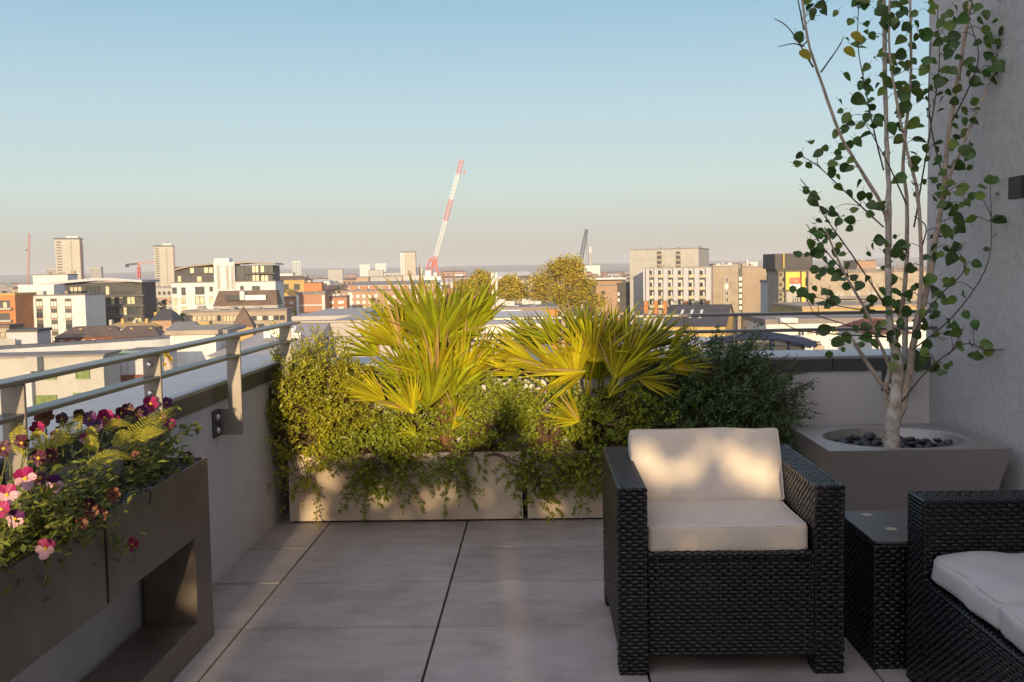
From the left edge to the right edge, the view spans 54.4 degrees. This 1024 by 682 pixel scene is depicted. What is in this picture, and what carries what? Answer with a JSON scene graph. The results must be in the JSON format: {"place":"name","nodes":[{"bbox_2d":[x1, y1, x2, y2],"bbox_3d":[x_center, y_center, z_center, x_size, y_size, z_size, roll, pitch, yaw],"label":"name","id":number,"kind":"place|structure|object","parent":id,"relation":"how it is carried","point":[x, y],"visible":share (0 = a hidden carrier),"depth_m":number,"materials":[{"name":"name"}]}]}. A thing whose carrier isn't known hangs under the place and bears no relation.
{"place":"outdoors","nodes":[
{"label":"outdoors","id":0,"kind":"place"},
{"bbox_2d":[0,291,35,327],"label":"apartment block","id":1,"kind":"structure","parent":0,"point":[16,307],"depth_m":245.69,"materials":[{"name":"orange brick"}]},
{"bbox_2d":[0,323,51,345],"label":"flat roof house","id":2,"kind":"structure","parent":0,"point":[14,333],"depth_m":152.12,"materials":[{"name":"white concrete"}]},
{"bbox_2d":[32,271,77,284],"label":"penthouse block","id":3,"kind":"structure","parent":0,"point":[48,277],"depth_m":334.25,"materials":[{"name":"concrete"}]},
{"bbox_2d":[0,350,121,413],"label":"apartment block","id":4,"kind":"structure","parent":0,"point":[12,364],"depth_m":61.61,"materials":[{"name":"concrete"}]},
{"bbox_2d":[35,395,56,403],"bbox_3d":[-28.928,3.621,61.560,1.514,0.538,0.120,-1,4,-4],"label":"window","id":5,"kind":"structure","parent":4,"relation":"in","point":[39,399],"depth_m":61.55,"materials":[{"name":"green glass"}]},
{"bbox_2d":[75,370,89,378],"bbox_3d":[-26.589,2.050,61.635,0.849,0.583,0.120,-1,4,-4],"label":"window","id":6,"kind":"structure","parent":4,"relation":"in","point":[83,374],"depth_m":61.62,"materials":[{"name":"green glass"}]},
{"bbox_2d":[18,284,105,341],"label":"apartment block","id":7,"kind":"structure","parent":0,"point":[58,308],"depth_m":254.35,"materials":[{"name":"paint"}]},
{"bbox_2d":[54,236,84,278],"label":"tower block","id":8,"kind":"structure","parent":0,"point":[69,251],"depth_m":1013.29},
{"bbox_2d":[0,335,169,352],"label":"curved roof building","id":9,"kind":"structure","parent":0,"point":[123,344],"depth_m":109.54,"materials":[{"name":"concrete"}]},
{"bbox_2d":[54,325,122,341],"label":"house","id":10,"kind":"structure","parent":0,"point":[78,333],"depth_m":170.23,"materials":[{"name":"brown tile"}]},
{"bbox_2d":[90,267,103,282],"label":"slab block","id":11,"kind":"structure","parent":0,"point":[96,272],"depth_m":1718.22,"materials":[{"name":"concrete"}]},
{"bbox_2d":[39,278,159,324],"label":"apartment block","id":12,"kind":"structure","parent":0,"point":[131,299],"depth_m":280.06,"materials":[{"name":"grey concrete"}]},
{"bbox_2d":[113,325,164,337],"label":"house","id":13,"kind":"structure","parent":0,"point":[138,331],"depth_m":165.40,"materials":[{"name":"brown tile"}]},
{"bbox_2d":[161,321,199,335],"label":"house","id":14,"kind":"structure","parent":0,"point":[174,325],"depth_m":146.55,"materials":[{"name":"grey tile"}]},
{"bbox_2d":[171,258,283,314],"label":"apartment block","id":15,"kind":"structure","parent":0,"point":[194,286],"depth_m":288.51,"materials":[{"name":"paint"}]},
{"bbox_2d":[237,266,243,280],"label":"window","id":16,"kind":"structure","parent":15,"relation":"in","point":[240,269],"depth_m":289.72,"materials":[{"name":"grey glass"}]},
{"bbox_2d":[181,306,292,333],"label":"veranda building","id":17,"kind":"structure","parent":0,"point":[260,316],"depth_m":228.13,"materials":[{"name":"concrete"}]},
{"bbox_2d":[233,306,256,340],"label":"pyramid roof building","id":18,"kind":"structure","parent":0,"point":[243,317],"depth_m":152.03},
{"bbox_2d":[213,290,282,308],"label":"mansard building","id":19,"kind":"structure","parent":0,"point":[250,299],"depth_m":265.34,"materials":[{"name":"brown tile"}]},
{"bbox_2d":[205,323,329,358],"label":"hipped roof building","id":20,"kind":"structure","parent":0,"point":[258,339],"depth_m":86.40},
{"bbox_2d":[284,296,296,315],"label":"brick building","id":21,"kind":"structure","parent":0,"point":[289,301],"depth_m":347.57,"materials":[{"name":"brown brick"}]},
{"bbox_2d":[292,261,300,274],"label":"glass tower","id":22,"kind":"structure","parent":0,"point":[296,267],"depth_m":1707.66,"materials":[{"name":"glass"}]},
{"bbox_2d":[296,291,329,314],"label":"brick building","id":23,"kind":"structure","parent":0,"point":[307,302],"depth_m":332.35,"materials":[{"name":"brick"}]},
{"bbox_2d":[328,269,343,282],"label":"distant block","id":24,"kind":"structure","parent":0,"point":[334,275],"depth_m":1907.05,"materials":[{"name":"concrete"}]},
{"bbox_2d":[291,308,383,320],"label":"flat roof building","id":25,"kind":"structure","parent":0,"point":[332,314],"depth_m":126.03,"materials":[{"name":"grey"}]},
{"bbox_2d":[330,293,349,308],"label":"brick building","id":26,"kind":"structure","parent":0,"point":[337,300],"depth_m":347.21,"materials":[{"name":"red brick"}]},
{"bbox_2d":[360,264,370,276],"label":"cube block","id":27,"kind":"structure","parent":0,"point":[364,268],"depth_m":2305.96,"materials":[{"name":"concrete"}]},
{"bbox_2d":[368,270,383,276],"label":"distant block","id":28,"kind":"structure","parent":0,"point":[374,273],"depth_m":1503.75,"materials":[{"name":"concrete"}]},
{"bbox_2d":[370,276,402,280],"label":"distant block","id":29,"kind":"structure","parent":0,"point":[390,278],"depth_m":903.08,"materials":[{"name":"concrete"}]},
{"bbox_2d":[327,313,486,357],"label":"flat roof building","id":30,"kind":"structure","parent":0,"point":[334,327],"depth_m":95.66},
{"bbox_2d":[400,251,416,274],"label":"tower block","id":31,"kind":"structure","parent":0,"point":[407,261],"depth_m":1400.84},
{"bbox_2d":[441,270,466,276],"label":"distant building","id":32,"kind":"structure","parent":0,"point":[447,273],"depth_m":1765.53,"materials":[{"name":"concrete"}]},
{"bbox_2d":[0,257,926,284],"bbox_3d":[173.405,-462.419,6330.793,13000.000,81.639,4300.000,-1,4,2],"label":"hills","id":33,"kind":"structure","parent":0,"point":[470,270],"depth_m":5978.01,"materials":[{"name":"grey"}]},
{"bbox_2d":[0,0,928,274],"label":"sky","id":34,"kind":"structure","parent":0,"point":[314,133],"materials":[{"name":"blue"}]},
{"bbox_2d":[490,299,558,353],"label":"brick building","id":35,"kind":"structure","parent":0,"point":[525,305],"depth_m":131.10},
{"bbox_2d":[423,521,649,681],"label":"terrace slab","id":36,"kind":"structure","parent":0,"point":[442,613],"depth_m":4.00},
{"bbox_2d":[0,353,302,681],"bbox_3d":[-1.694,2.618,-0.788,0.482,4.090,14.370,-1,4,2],"label":"parapet wall","id":37,"kind":"structure","parent":36,"relation":"on","point":[245,515],"depth_m":4.48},
{"bbox_2d":[0,321,299,540],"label":"guard rail","id":38,"kind":"object","parent":37,"relation":"attached to","point":[15,408],"visible":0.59,"depth_m":3.60,"materials":[{"name":"metal"}]},
{"bbox_2d":[289,348,930,505],"bbox_3d":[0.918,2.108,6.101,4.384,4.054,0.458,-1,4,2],"label":"parapet wall","id":39,"kind":"structure","parent":36,"relation":"attached to","point":[846,390],"depth_m":5.74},
{"bbox_2d":[300,309,937,398],"bbox_3d":[0.591,0.085,5.700,3.604,0.468,0.112,-1,4,2],"label":"guard rail","id":40,"kind":"object","parent":39,"relation":"attached to","point":[735,330],"visible":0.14,"depth_m":5.62,"materials":[{"name":"metal"}]},
{"bbox_2d":[173,506,910,681],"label":"terrace floor","id":41,"kind":"structure","parent":0,"point":[293,601],"depth_m":4.02,"materials":[{"name":"tile"}]},
{"bbox_2d":[0,516,106,681],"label":"trough planter","id":42,"kind":"object","parent":41,"relation":"on","point":[34,626],"visible":0.65,"depth_m":2.54,"materials":[{"name":"brown concrete"}]},
{"bbox_2d":[0,440,82,587],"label":"pansy plant","id":43,"kind":"object","parent":42,"relation":"in","point":[8,496],"visible":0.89,"depth_m":2.33,"materials":[{"name":"green plant"}]},
{"bbox_2d":[0,434,86,595],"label":"pansy plant","id":44,"kind":"object","parent":42,"relation":"in","point":[25,477],"visible":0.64,"depth_m":2.56,"materials":[{"name":"green plant"}]},
{"bbox_2d":[0,470,103,585],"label":"pansy plant","id":45,"kind":"object","parent":42,"relation":"in","point":[44,548],"visible":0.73,"depth_m":2.56,"materials":[{"name":"green plant"}]},
{"bbox_2d":[0,410,112,601],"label":"pansy plant","id":46,"kind":"object","parent":42,"relation":"in","point":[41,422],"visible":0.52,"depth_m":2.78,"materials":[{"name":"green plant"}]},
{"bbox_2d":[28,447,131,543],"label":"pansy plant","id":47,"kind":"object","parent":42,"relation":"in","point":[92,511],"visible":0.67,"depth_m":2.82,"materials":[{"name":"green plant"}]},
{"bbox_2d":[38,483,130,568],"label":"trailing sprig","id":48,"kind":"object","parent":42,"relation":"in","point":[66,518],"visible":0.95,"depth_m":2.62,"materials":[{"name":"green plant"}]},
{"bbox_2d":[47,463,146,564],"bbox_3d":[-1.227,0.514,2.928,0.253,0.330,0.518,-1,4,2],"label":"pansy plant","id":49,"kind":"object","parent":42,"relation":"in","point":[133,542],"visible":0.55,"depth_m":2.97,"materials":[{"name":"green plant"}]},
{"bbox_2d":[0,460,197,571],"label":"gravel","id":50,"kind":"structure","parent":42,"relation":"in","point":[123,497],"depth_m":3.30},
{"bbox_2d":[8,413,98,454],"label":"fern","id":51,"kind":"object","parent":50,"relation":"on","point":[63,433],"visible":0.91,"depth_m":2.75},
{"bbox_2d":[84,418,133,468],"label":"fern","id":52,"kind":"object","parent":50,"relation":"on","point":[90,443],"visible":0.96,"depth_m":2.90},
{"bbox_2d":[111,405,177,451],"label":"fern","id":53,"kind":"object","parent":50,"relation":"on","point":[126,432],"visible":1,"depth_m":3.22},
{"bbox_2d":[51,457,213,681],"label":"trough planter","id":54,"kind":"object","parent":41,"relation":"on","point":[174,634],"visible":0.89,"depth_m":3.47,"materials":[{"name":"brown concrete"}]},
{"bbox_2d":[26,409,141,543],"bbox_3d":[-1.281,0.372,2.955,0.184,0.320,0.726,-1,4,2],"label":"pansy plant","id":55,"kind":"object","parent":54,"relation":"in","point":[98,421],"visible":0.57,"depth_m":3.06,"materials":[{"name":"green plant"}]},
{"bbox_2d":[92,396,172,499],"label":"pansy plant","id":56,"kind":"object","parent":54,"relation":"in","point":[150,404],"visible":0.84,"depth_m":3.38,"materials":[{"name":"green plant"}]},
{"bbox_2d":[89,397,192,494],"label":"pansy plant","id":57,"kind":"object","parent":54,"relation":"in","point":[170,424],"visible":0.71,"depth_m":3.53,"materials":[{"name":"green plant"}]},
{"bbox_2d":[129,430,207,486],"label":"pansy plant","id":58,"kind":"object","parent":54,"relation":"in","point":[177,451],"visible":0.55,"depth_m":3.63,"materials":[{"name":"green plant"}]},
{"bbox_2d":[150,421,201,473],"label":"ivy sprig","id":59,"kind":"object","parent":54,"relation":"in","point":[184,427],"visible":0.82,"depth_m":3.67,"materials":[{"name":"green plant"}]},
{"bbox_2d":[288,441,523,522],"bbox_3d":[-0.584,0.798,5.653,1.293,0.385,0.330,-1,4,2],"label":"box planter","id":60,"kind":"object","parent":41,"relation":"on","point":[495,502],"visible":0.67,"depth_m":5.49,"materials":[{"name":"concrete"}]},
{"bbox_2d":[262,317,390,529],"bbox_3d":[-1.087,0.441,5.574,0.830,1.159,0.677,-4,5,-34],"label":"evergreen shrub","id":61,"kind":"object","parent":60,"relation":"in","point":[317,419],"visible":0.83,"depth_m":5.46,"materials":[{"name":"green plant"}]},
{"bbox_2d":[302,378,463,525],"bbox_3d":[-0.696,0.601,5.522,0.901,0.795,0.613,-3,4,-21],"label":"trailing shrub","id":62,"kind":"object","parent":60,"relation":"in","point":[383,447],"visible":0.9,"depth_m":5.41,"materials":[{"name":"green plant"}]},
{"bbox_2d":[330,264,512,451],"bbox_3d":[-0.484,0.111,5.471,1.036,1.093,0.399,-2,4,-11],"label":"fan palm","id":63,"kind":"object","parent":60,"relation":"in","point":[423,371],"visible":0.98,"depth_m":5.46,"materials":[{"name":"green plant"}]},
{"bbox_2d":[403,363,551,517],"bbox_3d":[-0.187,0.513,5.508,0.848,0.891,0.554,-1,4,2],"label":"trailing shrub","id":64,"kind":"object","parent":60,"relation":"in","point":[485,436],"visible":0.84,"depth_m":5.42,"materials":[{"name":"green plant"}]},
{"bbox_2d":[527,441,611,519],"bbox_3d":[0.734,0.776,5.615,1.293,0.385,0.330,-1,4,2],"label":"box planter","id":65,"kind":"object","parent":41,"relation":"on","point":[536,511],"visible":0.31,"depth_m":5.47,"materials":[{"name":"concrete"}]},
{"bbox_2d":[490,375,603,523],"bbox_3d":[0.203,0.554,5.507,0.677,0.873,0.564,-1,4,2],"label":"trailing shrub","id":66,"kind":"object","parent":65,"relation":"in","point":[548,443],"visible":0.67,"depth_m":5.40,"materials":[{"name":"green plant"}]},
{"bbox_2d":[478,294,719,449],"bbox_3d":[0.465,0.199,5.380,1.328,0.905,0.524,-1,4,2],"label":"fan palm","id":67,"kind":"object","parent":65,"relation":"in","point":[592,350],"visible":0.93,"depth_m":5.36,"materials":[{"name":"green plant"}]},
{"bbox_2d":[554,364,715,519],"bbox_3d":[0.654,0.505,5.511,0.935,0.916,0.644,-1,4,2],"label":"trailing shrub","id":68,"kind":"object","parent":65,"relation":"in","point":[632,405],"visible":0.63,"depth_m":5.39,"materials":[{"name":"green plant"}]},
{"bbox_2d":[622,317,825,450],"bbox_3d":[1.127,0.354,5.495,1.204,0.974,0.847,-1,4,2],"label":"evergreen shrub","id":69,"kind":"object","parent":65,"relation":"in","point":[728,407],"visible":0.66,"depth_m":5.38,"materials":[{"name":"green plant"}]},
{"bbox_2d":[602,427,844,675],"bbox_3d":[0.744,0.722,3.726,0.758,0.756,0.798,-1,4,2],"label":"armchair","id":70,"kind":"object","parent":41,"relation":"on","point":[723,541],"visible":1,"depth_m":3.36,"materials":[{"name":"wicker"}]},
{"bbox_2d":[844,510,907,669],"bbox_3d":[1.460,0.876,3.579,0.468,0.442,0.453,-1,4,2],"label":"side table","id":71,"kind":"object","parent":41,"relation":"on","point":[875,587],"visible":0.37,"depth_m":3.39,"materials":[{"name":"wicker"}]},
{"bbox_2d":[788,423,1011,510],"bbox_3d":[1.898,0.732,4.988,0.835,0.516,0.770,-1,4,2],"label":"square planter","id":72,"kind":"object","parent":41,"relation":"on","point":[875,478],"visible":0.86,"depth_m":4.63,"materials":[{"name":"concrete"}]},
{"bbox_2d":[774,0,1006,447],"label":"tree","id":73,"kind":"object","parent":72,"relation":"in","point":[895,398],"visible":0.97,"depth_m":4.84,"materials":[{"name":"green plant"}]},
{"bbox_2d":[906,489,1023,681],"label":"sofa","id":74,"kind":"object","parent":41,"relation":"on","point":[965,590],"visible":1,"depth_m":3.07,"materials":[{"name":"wicker"}]},
{"bbox_2d":[926,0,1023,489],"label":"building wall","id":75,"kind":"structure","parent":41,"relation":"on","point":[984,397],"depth_m":4.96,"materials":[{"name":"paint"}]},
{"bbox_2d":[1008,175,1023,199],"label":"wall lamp","id":76,"kind":"object","parent":75,"relation":"attached to","point":[1015,187],"visible":1,"depth_m":4.40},
{"bbox_2d":[558,308,629,348],"bbox_3d":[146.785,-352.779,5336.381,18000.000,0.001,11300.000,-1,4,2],"label":"city ground","id":77,"kind":"structure","parent":0,"point":[568,323],"depth_m":456.31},
{"bbox_2d":[25,233,29,284],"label":"crane","id":78,"kind":"object","parent":77,"relation":"on","point":[28,258],"visible":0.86,"depth_m":1313.43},
{"bbox_2d":[109,318,160,328],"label":"house","id":79,"kind":"structure","parent":77,"relation":"on","point":[122,324],"depth_m":211.83,"materials":[{"name":"yellow brick"}]},
{"bbox_2d":[125,261,155,277],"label":"crane","id":80,"kind":"object","parent":77,"relation":"on","point":[138,270],"visible":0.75,"depth_m":906.39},
{"bbox_2d":[119,347,177,381],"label":"grey annex","id":81,"kind":"object","parent":77,"relation":"on","point":[131,370],"visible":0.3,"depth_m":67.23,"materials":[{"name":"concrete"}]},
{"bbox_2d":[153,243,175,286],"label":"tower block","id":82,"kind":"structure","parent":77,"relation":"on","point":[164,254],"depth_m":1161.55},
{"bbox_2d":[156,285,172,309],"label":"terrace block","id":83,"kind":"structure","parent":77,"relation":"on","point":[163,293],"depth_m":424.87,"materials":[{"name":"paint"}]},
{"bbox_2d":[149,309,182,330],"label":"brick house","id":84,"kind":"structure","parent":77,"relation":"on","point":[165,319],"depth_m":213.50,"materials":[{"name":"brown brick"}]},
{"bbox_2d":[162,352,172,370],"bbox_3d":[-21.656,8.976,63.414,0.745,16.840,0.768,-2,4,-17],"label":"tree","id":85,"kind":"object","parent":77,"relation":"on","point":[167,365],"visible":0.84,"depth_m":62.70,"materials":[{"name":"beige plant"}]},
{"bbox_2d":[165,324,245,366],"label":"white workshop","id":86,"kind":"structure","parent":77,"relation":"on","point":[191,355],"depth_m":81.22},
{"bbox_2d":[280,276,312,291],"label":"distant building","id":87,"kind":"structure","parent":77,"relation":"on","point":[296,283],"depth_m":513.08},
{"bbox_2d":[304,280,323,291],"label":"brick building","id":88,"kind":"structure","parent":77,"relation":"on","point":[309,286],"depth_m":482.78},
{"bbox_2d":[348,281,423,289],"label":"distant building","id":89,"kind":"structure","parent":77,"relation":"on","point":[374,283],"depth_m":490.45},
{"bbox_2d":[340,287,461,312],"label":"brick building","id":90,"kind":"structure","parent":77,"relation":"on","point":[359,299],"depth_m":391.82,"materials":[{"name":"brick"}]},
{"bbox_2d":[388,275,424,280],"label":"distant block","id":91,"kind":"structure","parent":77,"relation":"on","point":[406,277],"depth_m":952.94,"materials":[{"name":"concrete"}]},
{"bbox_2d":[424,159,464,285],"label":"crane","id":92,"kind":"object","parent":77,"relation":"on","point":[428,274],"visible":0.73,"depth_m":498.51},
{"bbox_2d":[0,265,926,315],"bbox_3d":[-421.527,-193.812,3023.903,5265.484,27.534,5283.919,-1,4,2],"label":"distant trees","id":93,"kind":"object","parent":77,"relation":"on","point":[15,282],"visible":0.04,"depth_m":1541.75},
{"bbox_2d":[455,268,494,298],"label":"tree","id":94,"kind":"object","parent":77,"relation":"on","point":[480,275],"visible":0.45,"depth_m":202.47,"materials":[{"name":"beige plant"}]},
{"bbox_2d":[477,272,529,303],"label":"tree","id":95,"kind":"object","parent":77,"relation":"on","point":[511,288],"visible":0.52,"depth_m":197.65,"materials":[{"name":"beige plant"}]},
{"bbox_2d":[485,271,535,284],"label":"distant building","id":96,"kind":"structure","parent":77,"relation":"on","point":[520,273],"depth_m":439.27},
{"bbox_2d":[473,310,554,353],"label":"white pavilion","id":97,"kind":"structure","parent":77,"relation":"on","point":[504,314],"depth_m":95.87,"materials":[{"name":"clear glass"}]},
{"bbox_2d":[515,252,609,350],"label":"tree","id":98,"kind":"object","parent":77,"relation":"on","point":[566,272],"visible":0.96,"depth_m":187.63,"materials":[{"name":"green plant"}]},
{"bbox_2d":[579,229,588,273],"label":"crane","id":99,"kind":"object","parent":77,"relation":"on","point":[584,243],"visible":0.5,"depth_m":794.38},
{"bbox_2d":[583,247,599,275],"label":"power station","id":100,"kind":"object","parent":77,"relation":"on","point":[593,269],"visible":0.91,"depth_m":1494.43,"materials":[{"name":"concrete"}]},
{"bbox_2d":[701,332,815,350],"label":"canopy building","id":101,"kind":"structure","parent":77,"relation":"on","point":[790,342],"depth_m":46.81,"materials":[{"name":"grey glass"}]},
{"bbox_2d":[763,253,812,311],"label":"sign tower","id":102,"kind":"structure","parent":77,"relation":"on","point":[783,270],"depth_m":198.02,"materials":[{"name":"grey concrete"}]},
{"bbox_2d":[836,318,911,348],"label":"brown roof hut","id":103,"kind":"object","parent":77,"relation":"on","point":[884,343],"visible":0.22,"depth_m":72.24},
{"bbox_2d":[590,277,629,325],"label":"apartment block","id":104,"kind":"structure","parent":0,"point":[617,291],"depth_m":329.00,"materials":[{"name":"brown brick"}]},
{"bbox_2d":[629,245,708,329],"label":"apartment block","id":105,"kind":"structure","parent":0,"point":[640,259],"depth_m":316.26,"materials":[{"name":"concrete"}]},
{"bbox_2d":[643,263,712,329],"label":"apartment block","id":106,"kind":"structure","parent":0,"point":[664,287],"depth_m":295.14,"materials":[{"name":"white concrete"}]},
{"bbox_2d":[662,304,733,336],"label":"slate roof building","id":107,"kind":"structure","parent":0,"point":[708,323],"depth_m":131.11,"materials":[{"name":"grey brick"}]},
{"bbox_2d":[713,262,741,333],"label":"apartment block","id":108,"kind":"structure","parent":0,"point":[727,284],"depth_m":297.43,"materials":[{"name":"beige concrete"}]},
{"bbox_2d":[738,262,765,328],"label":"apartment block","id":109,"kind":"structure","parent":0,"point":[752,276],"depth_m":297.98,"materials":[{"name":"concrete"}]},
{"bbox_2d":[760,280,767,311],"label":"side wing","id":110,"kind":"structure","parent":109,"relation":"attached to","point":[764,295],"depth_m":218.44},
{"bbox_2d":[741,313,925,349],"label":"market hall","id":111,"kind":"structure","parent":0,"point":[797,321],"depth_m":119.31,"materials":[{"name":"metal"}]},
{"bbox_2d":[770,298,916,311],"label":"warehouse","id":112,"kind":"structure","parent":0,"point":[790,306],"depth_m":171.85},
{"bbox_2d":[767,266,926,301],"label":"warehouse","id":113,"kind":"structure","parent":0,"point":[877,276],"depth_m":259.90,"materials":[{"name":"brick"}]},
{"bbox_2d":[843,259,875,268],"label":"warehouse","id":114,"kind":"structure","parent":0,"point":[867,264],"depth_m":514.04,"materials":[{"name":"brown brick"}]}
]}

